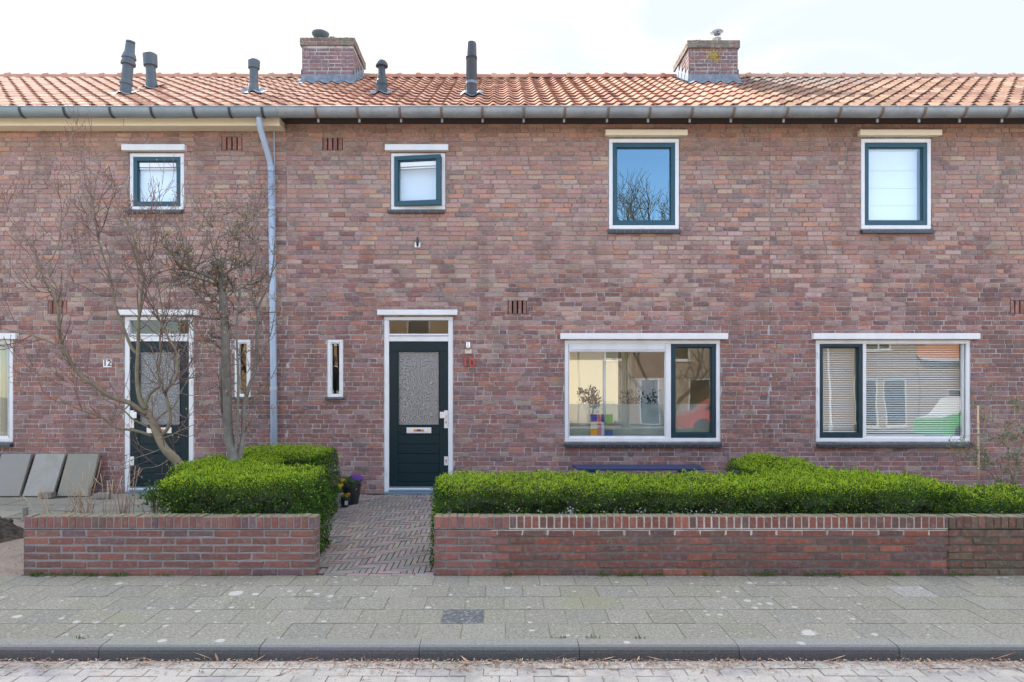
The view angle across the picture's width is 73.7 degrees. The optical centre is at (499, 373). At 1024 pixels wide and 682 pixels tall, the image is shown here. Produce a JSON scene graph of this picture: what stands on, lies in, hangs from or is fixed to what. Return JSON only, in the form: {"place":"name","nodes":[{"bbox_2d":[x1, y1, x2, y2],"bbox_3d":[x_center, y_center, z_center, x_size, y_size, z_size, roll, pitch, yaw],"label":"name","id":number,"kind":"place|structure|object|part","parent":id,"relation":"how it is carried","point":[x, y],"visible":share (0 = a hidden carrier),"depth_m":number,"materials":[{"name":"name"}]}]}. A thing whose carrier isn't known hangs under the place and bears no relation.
{"place":"outdoors","nodes":[
{"label":"outdoors","id":0,"kind":"place"},
{"bbox_2d":[0,519,23,575],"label":"paved path","id":1,"kind":"structure","parent":0,"point":[10,553],"depth_m":6.60,"materials":[{"name":"beige stone"}]},
{"bbox_2d":[0,516,23,542],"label":"soil heap","id":2,"kind":"object","parent":1,"relation":"on","point":[10,530],"visible":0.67,"depth_m":7.23,"materials":[{"name":"brown soil"}]},
{"bbox_2d":[22,507,27,520],"bbox_3d":[-5.706,1.680,8.200,0.061,0.160,0.067,0,0,0],"label":"stone post","id":3,"kind":"object","parent":1,"relation":"on","point":[24,511],"visible":0.75,"depth_m":8.17,"materials":[{"name":"grey stone"}]},
{"bbox_2d":[19,485,82,513],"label":"dry stems","id":4,"kind":"object","parent":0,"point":[49,510],"visible":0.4,"depth_m":6.59,"materials":[{"name":"beige plant"}]},
{"bbox_2d":[0,493,169,519],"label":"terrace","id":5,"kind":"structure","parent":0,"point":[10,507],"depth_m":9.08,"materials":[{"name":"grey concrete"}]},
{"bbox_2d":[0,454,32,496],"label":"concrete slab","id":6,"kind":"object","parent":5,"relation":"on","point":[14,469],"depth_m":9.81,"materials":[{"name":"grey concrete"}]},
{"bbox_2d":[23,454,66,496],"bbox_3d":[-6.545,1.457,9.820,0.435,0.589,0.315,0,0,0],"label":"concrete slab","id":7,"kind":"object","parent":5,"relation":"on","point":[46,471],"depth_m":9.80,"materials":[{"name":"grey concrete"}]},
{"bbox_2d":[38,492,55,498],"bbox_3d":[-6.375,1.702,9.600,0.208,0.087,0.127,0,0,0],"label":"brick fragment","id":8,"kind":"object","parent":5,"relation":"on","point":[49,494],"visible":0.9,"depth_m":9.55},
{"bbox_2d":[57,454,99,496],"bbox_3d":[-6.056,1.457,9.820,0.449,0.589,0.315,0,0,0],"label":"concrete slab","id":9,"kind":"object","parent":5,"relation":"on","point":[76,465],"depth_m":9.80,"materials":[{"name":"grey concrete"}]},
{"bbox_2d":[93,492,112,498],"bbox_3d":[-5.557,1.703,9.557,0.204,0.082,0.141,0,0,0],"label":"brick fragment","id":10,"kind":"object","parent":5,"relation":"on","point":[99,495],"visible":0.9,"depth_m":9.50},
{"bbox_2d":[328,453,343,507],"bbox_3d":[-2.183,1.399,9.008,0.228,0.715,0.233,0,0,0],"label":"flower pot","id":11,"kind":"object","parent":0,"point":[340,486],"visible":0.34,"depth_m":8.98,"materials":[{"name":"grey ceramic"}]},
{"bbox_2d":[316,494,450,575],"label":"path","id":12,"kind":"structure","parent":0,"point":[376,535],"depth_m":7.30,"materials":[{"name":"brick"}]},
{"bbox_2d":[341,492,350,506],"bbox_3d":[-2.045,1.661,9.024,0.146,0.191,0.149,0,0,0],"label":"flower pot","id":13,"kind":"object","parent":12,"relation":"on","point":[345,497],"visible":1,"depth_m":8.99,"materials":[{"name":"black plastic"}]},
{"bbox_2d":[337,474,362,504],"bbox_3d":[-2.058,1.543,9.265,0.395,0.425,0.343,0,0,-27],"label":"flower pot","id":14,"kind":"object","parent":12,"relation":"on","point":[352,485],"visible":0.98,"depth_m":9.19,"materials":[{"name":"black plastic"}]},
{"bbox_2d":[352,488,356,504],"bbox_3d":[-1.986,1.636,9.202,0.131,0.240,0.141,0,0,0],"label":"flower pot","id":15,"kind":"object","parent":12,"relation":"on","point":[354,499],"visible":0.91,"depth_m":9.17,"materials":[{"name":"black plastic"}]},
{"bbox_2d":[0,575,1023,639],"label":"pavement","id":16,"kind":"structure","parent":0,"point":[534,607],"depth_m":5.15,"materials":[{"name":"concrete"}]},
{"bbox_2d":[23,513,319,575],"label":"garden wall","id":17,"kind":"structure","parent":16,"relation":"on","point":[254,544],"depth_m":5.96,"materials":[{"name":"brick"}]},
{"bbox_2d":[29,570,974,639],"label":"grass tufts","id":18,"kind":"object","parent":16,"relation":"on","point":[619,573],"visible":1,"depth_m":5.93,"materials":[{"name":"green plant"}]},
{"bbox_2d":[0,660,1023,681],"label":"road","id":19,"kind":"structure","parent":0,"point":[55,672],"depth_m":4.21,"materials":[{"name":"brick"}]},
{"bbox_2d":[0,638,1023,660],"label":"kerb","id":20,"kind":"structure","parent":19,"relation":"on","point":[577,649],"depth_m":4.39,"materials":[{"name":"concrete"}]},
{"bbox_2d":[0,653,1023,681],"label":"leaf litter","id":21,"kind":"object","parent":19,"relation":"on","point":[565,666],"visible":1,"depth_m":4.31,"materials":[{"name":"beige plant"}]},
{"bbox_2d":[0,0,1023,73],"label":"sky","id":22,"kind":"structure","parent":0,"point":[37,36],"materials":[{"name":"white"}]},
{"bbox_2d":[276,29,784,493],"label":"brick house","id":23,"kind":"structure","parent":0,"point":[607,212],"depth_m":10.00,"materials":[{"name":"brown brick"}]},
{"bbox_2d":[325,339,343,399],"bbox_3d":[-2.417,-0.065,10.015,0.254,0.881,0.170,0,0,0],"label":"window","id":24,"kind":"structure","parent":23,"relation":"in","point":[330,396],"depth_m":10.01,"materials":[{"name":"white paint"}]},
{"bbox_2d":[385,144,448,213],"bbox_3d":[-1.215,-2.845,9.992,0.921,0.996,0.217,0,0,0],"label":"window","id":25,"kind":"structure","parent":23,"relation":"in","point":[397,206],"depth_m":9.97,"materials":[{"name":"white paint"}]},
{"bbox_2d":[415,237,419,246],"bbox_3d":[-1.208,-1.924,9.964,0.083,0.145,0.068,0,0,0],"label":"wall bracket","id":26,"kind":"object","parent":23,"relation":"attached to","point":[417,243],"depth_m":9.96,"materials":[{"name":"white metal"}]},
{"bbox_2d":[377,310,457,493],"bbox_3d":[-1.204,0.412,10.023,1.167,2.695,0.195,0,0,0],"label":"door","id":27,"kind":"structure","parent":23,"relation":"in","point":[418,368],"depth_m":10.03,"materials":[{"name":"green paint"}]},
{"bbox_2d":[400,162,439,205],"bbox_3d":[-1.199,-2.822,10.155,0.602,0.637,0.050,0,0,0],"label":"window blind","id":28,"kind":"object","parent":23,"relation":"attached to","point":[417,184],"depth_m":10.15,"materials":[{"name":"white fabric"}]},
{"bbox_2d":[465,342,471,353],"bbox_3d":[-0.463,-0.384,9.958,0.093,0.176,0.081,0,0,0],"label":"wall lamp","id":29,"kind":"object","parent":23,"relation":"attached to","point":[468,349],"visible":1,"depth_m":9.95,"materials":[{"name":"beige plastic"}]},
{"bbox_2d":[465,358,474,366],"bbox_3d":[-0.441,-0.165,9.975,0.148,0.126,0.024,0,0,0],"label":"house number","id":30,"kind":"object","parent":23,"relation":"attached to","point":[470,362],"visible":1,"depth_m":9.96,"materials":[{"name":"red metal"}]},
{"bbox_2d":[576,385,602,403],"bbox_3d":[1.362,0.592,10.360,0.396,0.879,0.372,0,0,13],"label":"potted plant","id":31,"kind":"object","parent":23,"relation":"in","point":[594,398],"visible":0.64,"depth_m":10.32,"materials":[{"name":"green plant"}]},
{"bbox_2d":[590,414,612,435],"bbox_3d":[1.501,0.762,10.103,0.327,0.327,0.010,0,0,0],"label":"coloured panel","id":32,"kind":"object","parent":23,"relation":"in","point":[608,423],"visible":1,"depth_m":10.10,"materials":[{"name":"multicoloured glass"}]},
{"bbox_2d":[569,352,635,403],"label":"wall","id":33,"kind":"structure","parent":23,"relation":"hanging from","point":[585,370],"depth_m":16.10,"materials":[{"name":"beige paint"}]},
{"bbox_2d":[603,352,605,403],"bbox_3d":[1.574,0.339,10.300,0.046,1.383,0.048,0,0,0],"label":"pole","id":34,"kind":"object","parent":23,"relation":"in","point":[604,377],"visible":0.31,"depth_m":10.28,"materials":[{"name":"white paint"}]},
{"bbox_2d":[569,404,663,435],"bbox_3d":[1.727,0.685,10.128,1.454,0.482,0.001,0,0,0],"label":"privacy film","id":35,"kind":"object","parent":23,"relation":"attached to","point":[638,419],"visible":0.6,"depth_m":10.13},
{"bbox_2d":[618,352,630,403],"bbox_3d":[1.905,0.347,10.420,0.203,1.505,0.059,0,0,0],"label":"curtain","id":36,"kind":"object","parent":23,"relation":"hanging from","point":[624,372],"visible":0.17,"depth_m":10.43,"materials":[{"name":"beige fabric"}]},
{"bbox_2d":[618,388,660,403],"bbox_3d":[2.131,0.619,10.350,0.660,0.826,0.287,0,0,0],"label":"potted plant","id":37,"kind":"object","parent":23,"relation":"in","point":[639,397],"visible":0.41,"depth_m":10.34,"materials":[{"name":"green plant"}]},
{"bbox_2d":[560,333,727,446],"bbox_3d":[2.100,0.239,10.012,2.440,1.662,0.175,0,0,0],"label":"window","id":38,"kind":"structure","parent":23,"relation":"in","point":[712,438],"depth_m":10.01,"materials":[{"name":"white paint"}]},
{"bbox_2d":[605,129,687,233],"bbox_3d":[2.134,-2.803,10.012,1.194,1.505,0.175,0,0,0],"label":"window","id":39,"kind":"structure","parent":23,"relation":"in","point":[614,144],"depth_m":10.01,"materials":[{"name":"white paint"}]},
{"bbox_2d":[631,378,663,403],"bbox_3d":[2.450,0.895,11.090,0.580,1.669,0.420,0,0,0],"label":"cabinet","id":40,"kind":"object","parent":23,"relation":"in","point":[647,386],"visible":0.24,"depth_m":10.88,"materials":[{"name":"white wood"}]},
{"bbox_3d":[2.312,0.881,10.889,0.265,1.599,0.019,0,0,0],"label":"door","id":41,"kind":"part","parent":40,"relation":"part of","materials":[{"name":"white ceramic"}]},
{"bbox_3d":[2.587,0.881,10.889,0.265,1.599,0.019,0,0,0],"label":"door","id":42,"kind":"part","parent":40,"relation":"part of","materials":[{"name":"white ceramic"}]},
{"bbox_2d":[676,404,708,431],"bbox_3d":[2.829,0.685,10.128,0.546,0.482,0.001,0,0,0],"label":"privacy film","id":43,"kind":"object","parent":23,"relation":"attached to","point":[692,417],"visible":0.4,"depth_m":10.13,"materials":[{"name":"plastic"}]},
{"bbox_2d":[368,494,993,495],"bbox_3d":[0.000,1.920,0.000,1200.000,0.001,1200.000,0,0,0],"label":"ground","id":44,"kind":"structure","parent":0,"point":[465,494],"depth_m":10.87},
{"bbox_2d":[913,496,1022,513],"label":"garden soil","id":45,"kind":"structure","parent":0,"point":[987,504],"depth_m":9.54,"materials":[{"name":"brown soil"}]},
{"bbox_2d":[64,462,100,513],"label":"dry stems","id":46,"kind":"object","parent":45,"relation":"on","point":[80,505],"visible":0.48,"depth_m":6.60,"materials":[{"name":"beige plant"}]},
{"bbox_2d":[74,474,133,513],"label":"dry stems","id":47,"kind":"object","parent":45,"relation":"on","point":[106,510],"visible":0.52,"depth_m":6.61,"materials":[{"name":"beige plant"}]},
{"bbox_2d":[108,459,142,513],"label":"dry stems","id":48,"kind":"object","parent":45,"relation":"on","point":[124,510],"visible":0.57,"depth_m":6.61,"materials":[{"name":"beige plant"}]},
{"bbox_2d":[0,99,264,496],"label":"bare tree","id":49,"kind":"object","parent":45,"relation":"on","point":[167,451],"visible":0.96,"depth_m":7.54,"materials":[{"name":"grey plant"}]},
{"bbox_2d":[131,479,169,513],"bbox_3d":[-3.379,1.395,6.693,0.430,0.732,0.304,0,0,0],"label":"leafy plant","id":50,"kind":"object","parent":45,"relation":"on","point":[151,494],"visible":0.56,"depth_m":6.68,"materials":[{"name":"green plant"}]},
{"bbox_2d":[124,500,178,513],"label":"dry stems","id":51,"kind":"object","parent":45,"relation":"on","point":[150,509],"visible":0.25,"depth_m":6.65,"materials":[{"name":"beige plant"}]},
{"bbox_2d":[0,39,335,493],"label":"brick house","id":52,"kind":"structure","parent":45,"relation":"on","point":[218,130],"depth_m":10.00,"materials":[{"name":"red brick"}]},
{"bbox_2d":[0,344,6,435],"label":"curtain","id":53,"kind":"object","parent":52,"relation":"hanging from","point":[3,392],"visible":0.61,"depth_m":10.29,"materials":[{"name":"beige fabric"}]},
{"bbox_2d":[0,333,18,446],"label":"window","id":54,"kind":"structure","parent":52,"relation":"in","point":[5,441],"depth_m":10.01,"materials":[{"name":"white paint"}]},
{"bbox_2d":[103,360,111,366],"bbox_3d":[-5.745,-0.153,9.989,0.120,0.111,0.017,0,0,0],"label":"house number","id":55,"kind":"object","parent":52,"relation":"attached to","point":[107,363],"visible":1,"depth_m":9.99,"materials":[{"name":"white ceramic"}]},
{"bbox_2d":[121,144,186,213],"bbox_3d":[-5.049,-2.845,10.012,0.921,0.996,0.175,0,0,0],"label":"window","id":56,"kind":"structure","parent":52,"relation":"in","point":[138,161],"depth_m":10.01,"materials":[{"name":"white paint"}]},
{"bbox_2d":[140,170,175,200],"bbox_3d":[-5.032,-2.822,10.095,0.602,0.637,0.050,0,0,0],"label":"window blind","id":57,"kind":"object","parent":52,"relation":"attached to","point":[145,177],"depth_m":10.09,"materials":[{"name":"white fabric"}]},
{"bbox_2d":[118,310,198,493],"bbox_3d":[-4.991,0.412,10.023,1.167,2.695,0.195,0,0,0],"label":"door","id":58,"kind":"structure","parent":52,"relation":"in","point":[184,446],"depth_m":10.03,"materials":[{"name":"green paint"}]},
{"bbox_2d":[232,339,250,399],"bbox_3d":[-3.778,-0.065,10.015,0.254,0.881,0.170,0,0,0],"label":"window","id":59,"kind":"structure","parent":52,"relation":"in","point":[240,341],"depth_m":10.01,"materials":[{"name":"white paint"}]},
{"bbox_2d":[145,165,292,463],"bbox_3d":[-3.267,-0.491,7.856,1.763,3.955,1.260,0,0,0],"label":"bare tree","id":60,"kind":"object","parent":45,"relation":"on","point":[221,284],"visible":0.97,"depth_m":7.84,"materials":[{"name":"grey plant"}]},
{"bbox_2d":[155,442,340,556],"bbox_3d":[-2.611,1.331,7.448,1.856,0.946,2.846,0,0,0],"label":"hedge","id":61,"kind":"object","parent":45,"relation":"on","point":[274,481],"visible":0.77,"depth_m":6.47,"materials":[{"name":"green plant"}]},
{"bbox_2d":[572,464,704,492],"bbox_3d":[1.922,1.522,9.485,1.793,0.475,0.410,0,0,0],"label":"bench","id":62,"kind":"object","parent":45,"relation":"on","point":[591,468],"visible":0.62,"depth_m":9.37,"materials":[{"name":"blue paint"}]},
{"bbox_2d":[433,513,947,575],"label":"garden wall","id":63,"kind":"structure","parent":45,"relation":"on","point":[677,544],"depth_m":5.96,"materials":[{"name":"brick"}]},
{"bbox_2d":[429,451,960,566],"bbox_3d":[1.766,1.353,7.196,4.887,0.903,2.309,0,0,0],"label":"hedge","id":64,"kind":"object","parent":45,"relation":"on","point":[767,484],"visible":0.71,"depth_m":6.29,"materials":[{"name":"green plant"}]},
{"bbox_2d":[508,506,721,513],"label":"white blossoms","id":65,"kind":"object","parent":64,"relation":"attached to","point":[570,510],"visible":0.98,"depth_m":6.17,"materials":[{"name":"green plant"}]},
{"bbox_2d":[673,28,1023,491],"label":"brick house","id":66,"kind":"structure","parent":45,"relation":"on","point":[946,266],"depth_m":10.00,"materials":[{"name":"brown brick"}]},
{"bbox_2d":[823,348,854,431],"bbox_3d":[4.995,0.226,10.170,0.565,1.363,0.032,0,0,0],"label":"window blind","id":67,"kind":"object","parent":66,"relation":"attached to","point":[838,390],"depth_m":10.17,"materials":[{"name":"grey plastic"}]},
{"bbox_2d":[869,149,917,219],"bbox_3d":[5.815,-2.776,10.135,0.741,1.100,0.050,0,0,0],"label":"window blind","id":68,"kind":"object","parent":66,"relation":"attached to","point":[892,168],"depth_m":10.13,"materials":[{"name":"white fabric"}]},
{"bbox_2d":[811,333,979,446],"bbox_3d":[5.775,0.239,10.012,2.421,1.662,0.175,0,0,0],"label":"window","id":69,"kind":"structure","parent":66,"relation":"in","point":[858,438],"depth_m":10.01,"materials":[{"name":"white paint"}]},
{"bbox_2d":[857,129,941,233],"bbox_3d":[5.833,-2.803,10.012,1.194,1.505,0.175,0,0,0],"label":"window","id":70,"kind":"structure","parent":66,"relation":"in","point":[924,145],"depth_m":10.01,"materials":[{"name":"white paint"}]},
{"bbox_2d":[866,344,959,434],"bbox_3d":[6.097,0.212,10.170,1.491,1.428,0.032,0,0,0],"label":"window blind","id":71,"kind":"object","parent":66,"relation":"attached to","point":[912,428],"depth_m":10.17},
{"bbox_2d":[923,482,1023,513],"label":"hedge","id":72,"kind":"object","parent":45,"relation":"on","point":[968,505],"visible":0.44,"depth_m":6.29,"materials":[{"name":"green plant"}]},
{"bbox_2d":[938,385,1023,493],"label":"shrub","id":73,"kind":"object","parent":45,"relation":"on","point":[1009,458],"visible":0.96,"depth_m":7.20,"materials":[{"name":"brown plant"}]},
{"bbox_2d":[977,405,979,494],"bbox_3d":[4.907,0.836,7.000,0.033,1.024,0.025,0,0,0],"label":"bamboo stake","id":74,"kind":"object","parent":73,"relation":"in","point":[978,457],"visible":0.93,"depth_m":6.99,"materials":[{"name":"wood"}]},
{"bbox_2d":[940,513,1023,574],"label":"garden wall","id":75,"kind":"structure","parent":45,"relation":"on","point":[985,544],"depth_m":5.96,"materials":[{"name":"brick"}]}
]}

